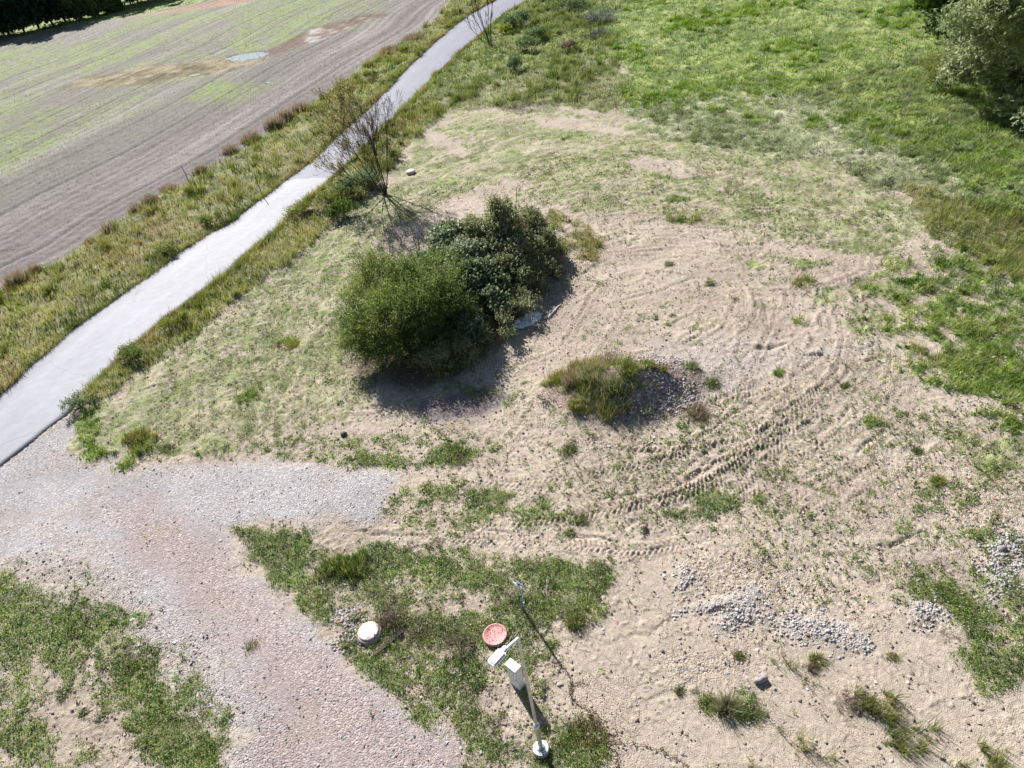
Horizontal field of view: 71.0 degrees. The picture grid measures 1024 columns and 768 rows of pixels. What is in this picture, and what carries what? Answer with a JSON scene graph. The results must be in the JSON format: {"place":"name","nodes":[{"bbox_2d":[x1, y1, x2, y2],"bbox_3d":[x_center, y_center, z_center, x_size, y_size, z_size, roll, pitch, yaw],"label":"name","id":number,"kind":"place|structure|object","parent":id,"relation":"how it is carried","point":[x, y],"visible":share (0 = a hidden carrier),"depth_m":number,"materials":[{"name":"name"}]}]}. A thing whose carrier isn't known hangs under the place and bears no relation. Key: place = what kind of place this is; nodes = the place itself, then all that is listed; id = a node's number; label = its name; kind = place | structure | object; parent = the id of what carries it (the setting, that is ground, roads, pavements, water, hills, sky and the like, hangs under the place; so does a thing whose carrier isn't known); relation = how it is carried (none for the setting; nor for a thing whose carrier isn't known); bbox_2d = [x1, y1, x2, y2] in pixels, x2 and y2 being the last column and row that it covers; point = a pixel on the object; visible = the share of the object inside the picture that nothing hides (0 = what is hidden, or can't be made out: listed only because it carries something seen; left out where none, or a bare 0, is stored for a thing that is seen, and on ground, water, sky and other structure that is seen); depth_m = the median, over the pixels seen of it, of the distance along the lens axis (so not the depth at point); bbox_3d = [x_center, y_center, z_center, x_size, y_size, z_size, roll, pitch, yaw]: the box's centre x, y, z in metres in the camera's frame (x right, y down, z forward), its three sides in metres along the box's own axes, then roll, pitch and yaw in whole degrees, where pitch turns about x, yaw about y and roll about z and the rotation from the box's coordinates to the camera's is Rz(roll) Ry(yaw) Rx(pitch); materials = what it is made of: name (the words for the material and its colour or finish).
{"place":"outdoors","nodes":[
{"label":"outdoors","id":0,"kind":"place"},
{"bbox_2d":[0,0,450,288],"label":"stubble field","id":1,"kind":"structure","parent":0,"point":[107,182],"depth_m":77.36,"materials":[{"name":"beige plant"}]},
{"bbox_2d":[96,217,119,235],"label":"dead clump","id":2,"kind":"object","parent":1,"relation":"on","point":[106,229],"visible":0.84,"depth_m":49.03,"materials":[{"name":"brown plant"}]},
{"bbox_2d":[217,139,240,156],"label":"dead clump","id":3,"kind":"object","parent":1,"relation":"on","point":[228,150],"visible":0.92,"depth_m":58.16,"materials":[{"name":"brown plant"}]},
{"bbox_2d":[226,52,267,60],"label":"puddle","id":4,"kind":"object","parent":1,"relation":"on","point":[244,57],"visible":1,"depth_m":85.69,"materials":[{"name":"grey liquid"}]},
{"bbox_2d":[237,127,260,143],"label":"dead clump","id":5,"kind":"object","parent":1,"relation":"on","point":[244,138],"visible":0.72,"depth_m":59.77,"materials":[{"name":"brown plant"}]},
{"bbox_2d":[261,114,288,129],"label":"dead clump","id":6,"kind":"object","parent":1,"relation":"on","point":[273,122],"visible":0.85,"depth_m":61.43,"materials":[{"name":"brown plant"}]},
{"bbox_2d":[276,106,293,120],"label":"dead clump","id":7,"kind":"object","parent":1,"relation":"on","point":[286,114],"visible":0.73,"depth_m":62.89,"materials":[{"name":"brown plant"}]},
{"bbox_2d":[288,97,309,113],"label":"dead clump","id":8,"kind":"object","parent":1,"relation":"on","point":[295,107],"visible":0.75,"depth_m":64.16,"materials":[{"name":"brown plant"}]},
{"bbox_2d":[0,414,471,767],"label":"gravel track","id":9,"kind":"structure","parent":0,"point":[198,524],"depth_m":24.90,"materials":[{"name":"grey gravel"}]},
{"bbox_2d":[0,0,524,466],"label":"road","id":10,"kind":"structure","parent":0,"point":[30,410],"depth_m":40.77,"materials":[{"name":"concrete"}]},
{"bbox_2d":[0,0,1023,767],"bbox_3d":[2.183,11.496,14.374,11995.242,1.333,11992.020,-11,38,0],"label":"ground","id":11,"kind":"structure","parent":0,"point":[636,274],"depth_m":27.07,"materials":[{"name":"beige plant"}]},
{"bbox_2d":[0,0,25,35],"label":"hedgerow tree","id":12,"kind":"object","parent":11,"relation":"on","point":[3,25],"visible":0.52,"depth_m":124.20,"materials":[{"name":"green plant"}]},
{"bbox_2d":[0,267,28,286],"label":"dead clump","id":13,"kind":"object","parent":11,"relation":"on","point":[10,279],"visible":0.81,"depth_m":44.34,"materials":[{"name":"brown plant"}]},
{"bbox_2d":[0,0,47,31],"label":"hedgerow tree","id":14,"kind":"object","parent":11,"relation":"on","point":[37,22],"visible":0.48,"depth_m":124.09,"materials":[{"name":"green plant"}]},
{"bbox_2d":[0,0,61,27],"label":"hedgerow tree","id":15,"kind":"object","parent":11,"relation":"on","point":[13,16],"visible":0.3,"depth_m":123.75,"materials":[{"name":"green plant"}]},
{"bbox_2d":[15,0,75,24],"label":"hedgerow tree","id":16,"kind":"object","parent":11,"relation":"on","point":[37,8],"visible":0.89,"depth_m":124.52,"materials":[{"name":"green plant"}]},
{"bbox_2d":[18,0,86,21],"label":"hedgerow tree","id":17,"kind":"object","parent":11,"relation":"on","point":[60,12],"visible":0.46,"depth_m":126.23,"materials":[{"name":"green plant"}]},
{"bbox_2d":[55,0,94,20],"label":"hedgerow bush","id":18,"kind":"object","parent":11,"relation":"on","point":[77,8],"visible":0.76,"depth_m":126.83,"materials":[{"name":"green plant"}]},
{"bbox_2d":[58,389,96,414],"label":"bush","id":19,"kind":"object","parent":11,"relation":"on","point":[80,402],"visible":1,"depth_m":32.68,"materials":[{"name":"green plant"}]},
{"bbox_2d":[75,0,111,17],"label":"hedgerow bush","id":20,"kind":"object","parent":11,"relation":"on","point":[96,7],"visible":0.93,"depth_m":127.17,"materials":[{"name":"green plant"}]},
{"bbox_2d":[100,0,125,11],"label":"hedgerow bush","id":21,"kind":"object","parent":11,"relation":"on","point":[117,4],"visible":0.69,"depth_m":128.87,"materials":[{"name":"green plant"}]},
{"bbox_2d":[113,339,147,362],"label":"bush","id":22,"kind":"object","parent":11,"relation":"on","point":[135,350],"visible":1,"depth_m":35.20,"materials":[{"name":"green plant"}]},
{"bbox_2d":[118,423,150,445],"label":"weed tuft","id":23,"kind":"object","parent":11,"relation":"on","point":[140,432],"visible":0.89,"depth_m":30.57,"materials":[{"name":"green plant"}]},
{"bbox_2d":[139,190,160,204],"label":"dead clump","id":24,"kind":"object","parent":11,"relation":"on","point":[147,198],"visible":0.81,"depth_m":52.28,"materials":[{"name":"brown plant"}]},
{"bbox_2d":[154,237,175,256],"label":"bush","id":25,"kind":"object","parent":11,"relation":"on","point":[161,249],"visible":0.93,"depth_m":44.30,"materials":[{"name":"green plant"}]},
{"bbox_2d":[157,309,189,328],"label":"bush","id":26,"kind":"object","parent":11,"relation":"on","point":[182,315],"visible":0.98,"depth_m":37.34,"materials":[{"name":"green plant"}]},
{"bbox_2d":[197,208,223,225],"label":"bush","id":27,"kind":"object","parent":11,"relation":"on","point":[203,220],"visible":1,"depth_m":47.05,"materials":[{"name":"green plant"}]},
{"bbox_2d":[0,0,478,355],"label":"verge hummocks","id":28,"kind":"structure","parent":11,"relation":"on","point":[447,20],"depth_m":54.25,"materials":[{"name":"green plant"}]},
{"bbox_2d":[0,0,527,397],"bbox_3d":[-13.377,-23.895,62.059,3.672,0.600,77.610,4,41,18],"label":"edge grass","id":29,"kind":"structure","parent":11,"relation":"on","point":[236,215],"depth_m":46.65,"materials":[{"name":"green plant"}]},
{"bbox_2d":[281,198,313,220],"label":"bush","id":30,"kind":"object","parent":11,"relation":"on","point":[291,211],"visible":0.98,"depth_m":46.30,"materials":[{"name":"green plant"}]},
{"bbox_2d":[157,70,447,318],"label":"verge hummocks","id":31,"kind":"structure","parent":11,"relation":"on","point":[382,159],"depth_m":51.47,"materials":[{"name":"green plant"}]},
{"bbox_2d":[312,186,367,208],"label":"bush","id":32,"kind":"object","parent":11,"relation":"on","point":[329,199],"visible":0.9,"depth_m":46.62,"materials":[{"name":"green plant"}]},
{"bbox_2d":[322,195,359,218],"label":"bush","id":33,"kind":"object","parent":11,"relation":"on","point":[337,208],"visible":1,"depth_m":44.93,"materials":[{"name":"green plant"}]},
{"bbox_2d":[330,603,368,654],"bbox_3d":[-4.901,7.365,21.801,1.425,0.147,1.980,-11,38,0],"label":"brick rubble","id":34,"kind":"object","parent":11,"relation":"on","point":[349,619],"visible":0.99,"depth_m":21.90,"materials":[{"name":"stone"}]},
{"bbox_2d":[331,164,379,194],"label":"bush","id":35,"kind":"object","parent":11,"relation":"on","point":[352,182],"visible":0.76,"depth_m":47.51,"materials":[{"name":"green plant"}]},
{"bbox_2d":[307,74,415,195],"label":"bare tree","id":36,"kind":"object","parent":11,"relation":"on","point":[341,103],"visible":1,"depth_m":44.56,"materials":[{"name":"brown plant"}]},
{"bbox_2d":[357,621,381,645],"bbox_3d":[-4.260,7.477,21.480,0.744,0.305,0.744,-11,38,0],"label":"manhole cover","id":37,"kind":"object","parent":11,"relation":"on","point":[368,633],"visible":1,"depth_m":21.35,"materials":[{"name":"concrete"}]},
{"bbox_2d":[369,599,403,634],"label":"dead weed","id":38,"kind":"object","parent":11,"relation":"on","point":[384,622],"visible":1,"depth_m":21.59,"materials":[{"name":"brown plant"}]},
{"bbox_2d":[372,630,402,655],"bbox_3d":[-3.646,7.629,21.153,1.059,0.050,0.130,-35,45,-28],"label":"plank","id":39,"kind":"object","parent":11,"relation":"on","point":[392,638],"visible":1,"depth_m":21.14,"materials":[{"name":"brown wood"}]},
{"bbox_2d":[319,228,488,373],"bbox_3d":[-4.929,-3.922,32.282,7.798,4.891,7.688,-11,38,0],"label":"leafy shrub","id":40,"kind":"object","parent":11,"relation":"on","point":[409,298],"visible":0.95,"depth_m":31.32,"materials":[{"name":"green plant"}]},
{"bbox_2d":[389,222,453,271],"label":"dead branches","id":41,"kind":"object","parent":40,"relation":"attached to","point":[417,247],"visible":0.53,"depth_m":34.08,"materials":[{"name":"brown plant"}]},
{"bbox_2d":[420,350,480,381],"bbox_3d":[-2.701,-0.928,30.918,2.804,0.817,2.443,-11,38,0],"label":"grass tuft","id":42,"kind":"object","parent":11,"relation":"on","point":[445,369],"visible":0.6,"depth_m":30.99,"materials":[{"name":"green plant"}]},
{"bbox_2d":[434,625,477,653],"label":"dead weed","id":43,"kind":"object","parent":11,"relation":"on","point":[463,639],"visible":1,"depth_m":20.71,"materials":[{"name":"brown plant"}]},
{"bbox_2d":[436,437,483,470],"bbox_3d":[-2.140,2.578,26.941,1.858,0.285,1.643,23,49,35],"label":"weed tuft","id":44,"kind":"object","parent":11,"relation":"on","point":[457,455],"visible":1,"depth_m":27.07,"materials":[{"name":"green plant"}]},
{"bbox_2d":[450,343,498,369],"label":"grass tuft","id":45,"kind":"object","parent":11,"relation":"on","point":[481,351],"visible":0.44,"depth_m":31.46,"materials":[{"name":"green plant"}]},
{"bbox_2d":[459,0,494,45],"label":"bare shrub","id":46,"kind":"object","parent":11,"relation":"on","point":[490,19],"visible":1,"depth_m":70.91,"materials":[{"name":"brown plant"}]},
{"bbox_2d":[404,212,563,378],"bbox_3d":[-2.502,-4.517,33.549,7.791,3.366,10.580,11,43,25],"label":"bramble bush","id":47,"kind":"object","parent":11,"relation":"on","point":[498,292],"visible":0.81,"depth_m":33.06,"materials":[{"name":"green plant"}]},
{"bbox_2d":[483,623,506,646],"bbox_3d":[-0.481,7.319,20.833,0.716,0.218,0.716,-11,38,0],"label":"manhole cover","id":48,"kind":"object","parent":11,"relation":"on","point":[490,638],"visible":0.98,"depth_m":20.75,"materials":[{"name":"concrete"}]},
{"bbox_2d":[477,317,520,351],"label":"grass tuft","id":49,"kind":"object","parent":11,"relation":"on","point":[498,335],"visible":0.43,"depth_m":32.28,"materials":[{"name":"green plant"}]},
{"bbox_2d":[482,297,535,327],"bbox_3d":[0.016,-3.393,33.254,2.782,0.867,2.702,-11,38,0],"label":"grass tuft","id":50,"kind":"object","parent":11,"relation":"on","point":[517,313],"visible":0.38,"depth_m":33.45,"materials":[{"name":"green plant"}]},
{"bbox_2d":[0,0,1023,767],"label":"ground weeds","id":51,"kind":"object","parent":11,"relation":"on","point":[410,636],"visible":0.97,"depth_m":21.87,"materials":[{"name":"green plant"}]},
{"bbox_2d":[0,0,1023,767],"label":"verge grass","id":52,"kind":"structure","parent":11,"relation":"on","point":[334,566],"depth_m":38.96,"materials":[{"name":"green plant"}]},
{"bbox_2d":[0,0,1023,471],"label":"meadow grass","id":53,"kind":"structure","parent":11,"relation":"on","point":[1010,360],"depth_m":45.19,"materials":[{"name":"green plant"}]},
{"bbox_2d":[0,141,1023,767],"bbox_3d":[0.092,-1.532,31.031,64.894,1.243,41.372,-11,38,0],"label":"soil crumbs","id":54,"kind":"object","parent":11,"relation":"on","point":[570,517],"visible":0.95,"depth_m":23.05,"materials":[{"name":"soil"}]},
{"bbox_2d":[0,184,1023,767],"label":"pebbles","id":55,"kind":"object","parent":11,"relation":"on","point":[644,544],"visible":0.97,"depth_m":21.92,"materials":[{"name":"stone"}]},
{"bbox_2d":[504,52,522,70],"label":"bush","id":56,"kind":"object","parent":11,"relation":"on","point":[514,61],"visible":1,"depth_m":63.97,"materials":[{"name":"green plant"}]},
{"bbox_2d":[461,170,567,287],"bbox_3d":[0.068,-7.512,35.813,5.366,4.702,6.774,-11,38,0],"label":"dense shrub","id":57,"kind":"object","parent":11,"relation":"on","point":[518,251],"visible":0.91,"depth_m":35.51,"materials":[{"name":"green plant"}]},
{"bbox_2d":[395,0,634,112],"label":"rough hummocks","id":58,"kind":"structure","parent":11,"relation":"on","point":[553,73],"depth_m":62.80,"materials":[{"name":"green plant"}]},
{"bbox_2d":[505,658,524,690],"bbox_3d":[0.093,7.846,19.314,0.394,1.057,0.244,25,51,37],"label":"meter cabinet","id":59,"kind":"object","parent":11,"relation":"on","point":[514,671],"visible":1,"depth_m":19.09,"materials":[{"name":"grey metal"}]},
{"bbox_2d":[501,8,532,27],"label":"bush","id":60,"kind":"object","parent":11,"relation":"on","point":[510,19],"visible":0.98,"depth_m":76.04,"materials":[{"name":"green plant"}]},
{"bbox_2d":[487,637,549,758],"bbox_3d":[0.206,7.421,16.425,0.428,5.259,0.913,26,51,37],"label":"street lamp","id":61,"kind":"object","parent":11,"relation":"on","point":[496,658],"visible":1,"depth_m":16.25,"materials":[{"name":"metal"}]},
{"bbox_2d":[403,0,637,138],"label":"rough grass","id":62,"kind":"structure","parent":11,"relation":"on","point":[542,75],"depth_m":62.22,"materials":[{"name":"green plant"}]},
{"bbox_2d":[77,531,965,740],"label":"dead stalks","id":63,"kind":"object","parent":11,"relation":"on","point":[508,613],"visible":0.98,"depth_m":21.23,"materials":[{"name":"brown plant"}]},
{"bbox_2d":[511,311,541,329],"bbox_3d":[0.672,-3.002,33.044,1.731,0.283,1.107,-31,43,-23],"label":"plastic sheet","id":64,"kind":"object","parent":11,"relation":"on","point":[536,316],"visible":0.92,"depth_m":33.00,"materials":[{"name":"white plastic"}]},
{"bbox_2d":[515,35,540,49],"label":"bush","id":65,"kind":"object","parent":11,"relation":"on","point":[527,41],"visible":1,"depth_m":67.97,"materials":[{"name":"green plant"}]},
{"bbox_2d":[522,24,545,40],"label":"bush","id":66,"kind":"object","parent":11,"relation":"on","point":[537,30],"visible":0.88,"depth_m":70.85,"materials":[{"name":"green plant"}]},
{"bbox_2d":[515,281,554,305],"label":"grass tuft","id":67,"kind":"object","parent":11,"relation":"on","point":[535,289],"visible":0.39,"depth_m":34.66,"materials":[{"name":"green plant"}]},
{"bbox_2d":[499,96,572,117],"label":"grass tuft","id":68,"kind":"object","parent":11,"relation":"on","point":[521,107],"visible":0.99,"depth_m":56.08,"materials":[{"name":"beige plant"}]},
{"bbox_2d":[67,106,1023,489],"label":"mown grass","id":69,"kind":"structure","parent":11,"relation":"on","point":[515,196],"depth_m":36.64,"materials":[{"name":"green plant"}]},
{"bbox_2d":[537,253,576,281],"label":"grass tuft","id":70,"kind":"object","parent":11,"relation":"on","point":[563,267],"visible":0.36,"depth_m":35.97,"materials":[{"name":"green plant"}]},
{"bbox_2d":[546,232,577,256],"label":"grass tuft","id":71,"kind":"object","parent":11,"relation":"on","point":[563,245],"visible":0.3,"depth_m":37.86,"materials":[{"name":"green plant"}]},
{"bbox_2d":[558,38,577,49],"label":"bush","id":72,"kind":"object","parent":11,"relation":"on","point":[566,44],"visible":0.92,"depth_m":66.13,"materials":[{"name":"brown plant"}]},
{"bbox_2d":[556,442,579,457],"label":"weed tuft","id":73,"kind":"object","parent":11,"relation":"on","point":[566,446],"visible":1,"depth_m":26.32,"materials":[{"name":"green plant"}]},
{"bbox_2d":[548,0,589,12],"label":"bush","id":74,"kind":"object","parent":11,"relation":"on","point":[568,2],"visible":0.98,"depth_m":79.04,"materials":[{"name":"green plant"}]},
{"bbox_2d":[554,360,590,388],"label":"weed tuft","id":75,"kind":"object","parent":11,"relation":"on","point":[569,377],"visible":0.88,"depth_m":28.52,"materials":[{"name":"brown plant"}]},
{"bbox_2d":[564,395,584,414],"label":"weed tuft","id":76,"kind":"object","parent":11,"relation":"on","point":[573,407],"visible":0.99,"depth_m":27.61,"materials":[{"name":"green plant"}]},
{"bbox_2d":[554,663,595,726],"bbox_3d":[1.779,8.202,19.141,0.645,0.136,2.132,-20,39,-11],"label":"creeper","id":77,"kind":"object","parent":11,"relation":"on","point":[571,684],"visible":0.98,"depth_m":19.25,"materials":[{"name":"green plant"}]},
{"bbox_2d":[559,609,594,634],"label":"weed tuft","id":78,"kind":"object","parent":11,"relation":"on","point":[572,621],"visible":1,"depth_m":20.75,"materials":[{"name":"green plant"}]},
{"bbox_2d":[568,353,612,388],"bbox_3d":[3.101,-0.542,28.072,2.134,0.679,1.635,25,51,36],"label":"weed tuft","id":79,"kind":"object","parent":11,"relation":"on","point":[580,371],"visible":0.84,"depth_m":28.21,"materials":[{"name":"green plant"}]},
{"bbox_2d":[580,23,610,39],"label":"brush pile","id":80,"kind":"object","parent":11,"relation":"on","point":[597,32],"visible":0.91,"depth_m":68.94,"materials":[{"name":"green plant"}]},
{"bbox_2d":[575,2,627,25],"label":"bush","id":81,"kind":"object","parent":11,"relation":"on","point":[594,16],"visible":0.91,"depth_m":73.21,"materials":[{"name":"grey plant"}]},
{"bbox_2d":[597,367,630,396],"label":"weed tuft","id":82,"kind":"object","parent":11,"relation":"on","point":[607,386],"visible":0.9,"depth_m":27.39,"materials":[{"name":"green plant"}]},
{"bbox_2d":[552,694,689,767],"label":"creeper","id":83,"kind":"object","parent":11,"relation":"on","point":[586,732],"visible":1,"depth_m":18.06,"materials":[{"name":"green plant"}]},
{"bbox_2d":[613,350,646,376],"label":"weed tuft","id":84,"kind":"object","parent":11,"relation":"on","point":[627,364],"visible":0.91,"depth_m":27.69,"materials":[{"name":"green plant"}]},
{"bbox_2d":[594,349,701,421],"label":"heap stones","id":85,"kind":"object","parent":11,"relation":"on","point":[637,404],"visible":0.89,"depth_m":27.34,"materials":[{"name":"grey stone"}]},
{"bbox_2d":[683,398,719,425],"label":"weed tuft","id":86,"kind":"object","parent":11,"relation":"on","point":[695,410],"visible":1,"depth_m":26.69,"materials":[{"name":"brown plant"}]},
{"bbox_2d":[710,686,748,721],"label":"weed tuft","id":87,"kind":"object","parent":11,"relation":"on","point":[724,700],"visible":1,"depth_m":18.28,"materials":[{"name":"green plant"}]},
{"bbox_2d":[738,697,767,725],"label":"weed tuft","id":88,"kind":"object","parent":11,"relation":"on","point":[754,708],"visible":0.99,"depth_m":18.12,"materials":[{"name":"green plant"}]},
{"bbox_2d":[596,0,1023,398],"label":"pale grass","id":89,"kind":"structure","parent":11,"relation":"on","point":[911,181],"depth_m":42.37,"materials":[{"name":"green plant"}]},
{"bbox_2d":[601,0,1023,176],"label":"meadow hummocks","id":90,"kind":"structure","parent":11,"relation":"on","point":[727,20],"depth_m":53.85,"materials":[{"name":"green plant"}]},
{"bbox_2d":[804,650,831,668],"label":"weed tuft","id":91,"kind":"object","parent":11,"relation":"on","point":[814,657],"visible":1,"depth_m":18.98,"materials":[{"name":"green plant"}]},
{"bbox_2d":[639,54,1023,226],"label":"pale hummocks","id":92,"kind":"structure","parent":11,"relation":"on","point":[828,98],"depth_m":46.23,"materials":[{"name":"green plant"}]},
{"bbox_2d":[669,524,1023,661],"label":"cobbles","id":93,"kind":"object","parent":11,"relation":"on","point":[792,618],"visible":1,"depth_m":20.02,"materials":[{"name":"stone"}]},
{"bbox_2d":[836,684,866,708],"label":"dead weed","id":94,"kind":"object","parent":11,"relation":"on","point":[855,697],"visible":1,"depth_m":17.95,"materials":[{"name":"brown plant"}]},
{"bbox_2d":[928,471,949,487],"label":"weed tuft","id":95,"kind":"object","parent":11,"relation":"on","point":[938,477],"visible":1,"depth_m":22.84,"materials":[{"name":"green plant"}]},
{"bbox_2d":[908,0,976,39],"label":"round tree","id":96,"kind":"object","parent":11,"relation":"on","point":[930,6],"visible":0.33,"depth_m":48.70,"materials":[{"name":"green plant"}]},
{"bbox_2d":[909,41,979,89],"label":"scrub bush","id":97,"kind":"object","parent":11,"relation":"on","point":[927,63],"visible":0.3,"depth_m":46.53,"materials":[{"name":"green plant"}]},
{"bbox_2d":[931,0,1023,130],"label":"silver willow","id":98,"kind":"object","parent":11,"relation":"on","point":[988,36],"visible":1,"depth_m":38.62,"materials":[{"name":"green plant"}]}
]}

